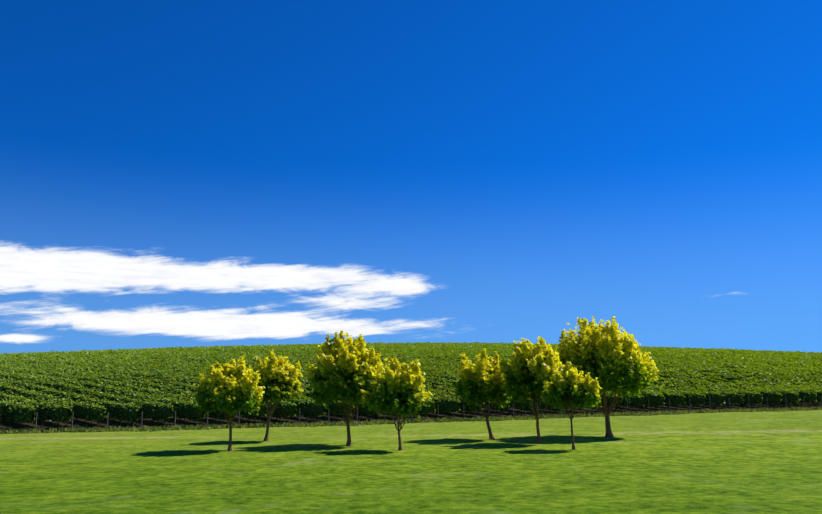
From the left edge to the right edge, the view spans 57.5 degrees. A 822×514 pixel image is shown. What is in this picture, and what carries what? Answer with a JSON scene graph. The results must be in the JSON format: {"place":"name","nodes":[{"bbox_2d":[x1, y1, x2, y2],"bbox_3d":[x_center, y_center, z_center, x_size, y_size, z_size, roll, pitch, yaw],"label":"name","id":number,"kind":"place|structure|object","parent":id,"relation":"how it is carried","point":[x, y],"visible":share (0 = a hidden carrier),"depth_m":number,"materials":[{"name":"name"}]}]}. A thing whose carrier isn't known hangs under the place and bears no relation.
{"place":"outdoors","nodes":[
{"label":"outdoors","id":0,"kind":"place"},
{"bbox_2d":[0,402,821,513],"bbox_3d":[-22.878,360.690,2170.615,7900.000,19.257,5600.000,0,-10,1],"label":"terrain","id":1,"kind":"structure","parent":0,"point":[762,462],"depth_m":39.85,"materials":[{"name":"green plant"}]},
{"bbox_2d":[193,352,265,450],"bbox_3d":[-12.140,9.586,49.529,4.723,6.504,4.605,0,-10,1],"label":"tree","id":2,"kind":"object","parent":1,"relation":"on","point":[230,386],"visible":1,"depth_m":48.85,"materials":[{"name":"green plant"}]},
{"bbox_2d":[253,350,303,440],"bbox_3d":[-10.601,10.630,57.440,4.743,6.998,3.784,0,-10,1],"label":"tree","id":3,"kind":"object","parent":1,"relation":"on","point":[279,380],"visible":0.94,"depth_m":56.78,"materials":[{"name":"green plant"}]},
{"bbox_2d":[303,330,384,445],"bbox_3d":[-4.606,9.420,53.792,6.255,8.179,5.639,0,-10,1],"label":"tree","id":4,"kind":"object","parent":1,"relation":"on","point":[342,370],"visible":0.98,"depth_m":52.56,"materials":[{"name":"green plant"}]},
{"bbox_2d":[360,355,433,449],"bbox_3d":[-0.949,9.737,49.843,4.926,6.286,3.767,0,-10,1],"label":"tree","id":5,"kind":"object","parent":1,"relation":"on","point":[401,391],"visible":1,"depth_m":49.24,"materials":[{"name":"green plant"}]},
{"bbox_2d":[0,342,821,422],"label":"vineyard vines","id":6,"kind":"object","parent":1,"relation":"on","point":[126,384],"visible":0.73,"depth_m":97.52,"materials":[{"name":"green plant"}]},
{"bbox_2d":[7,396,821,430],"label":"vineyard posts","id":7,"kind":"object","parent":1,"relation":"on","point":[389,413],"visible":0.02,"depth_m":78.52,"materials":[{"name":"brown wood"}]},
{"bbox_2d":[454,348,510,439],"bbox_3d":[5.720,10.740,58.411,4.903,7.068,4.927,0,-10,1],"label":"tree","id":8,"kind":"object","parent":1,"relation":"on","point":[482,380],"visible":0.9,"depth_m":57.42,"materials":[{"name":"green plant"}]},
{"bbox_2d":[498,336,564,443],"bbox_3d":[9.000,9.749,55.057,4.964,7.923,4.436,0,-10,1],"label":"tree","id":9,"kind":"object","parent":1,"relation":"on","point":[529,370],"visible":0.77,"depth_m":54.21,"materials":[{"name":"green plant"}]},
{"bbox_2d":[541,361,601,449],"bbox_3d":[10.722,9.969,50.325,4.004,5.977,3.134,0,-10,1],"label":"tree","id":10,"kind":"object","parent":1,"relation":"on","point":[568,385],"visible":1,"depth_m":49.79,"materials":[{"name":"green plant"}]},
{"bbox_2d":[552,316,664,436],"bbox_3d":[15.738,9.649,60.236,9.144,9.634,7.354,0,-10,1],"label":"tree","id":11,"kind":"object","parent":1,"relation":"on","point":[612,359],"visible":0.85,"depth_m":58.91,"materials":[{"name":"green plant"}]},
{"bbox_2d":[0,406,821,433],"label":"headland grass","id":12,"kind":"structure","parent":0,"point":[144,428],"depth_m":75.07,"materials":[{"name":"green plant"}]},
{"bbox_2d":[0,0,821,353],"label":"sky","id":13,"kind":"structure","parent":0,"point":[179,173],"materials":[{"name":"blue"}]}
]}

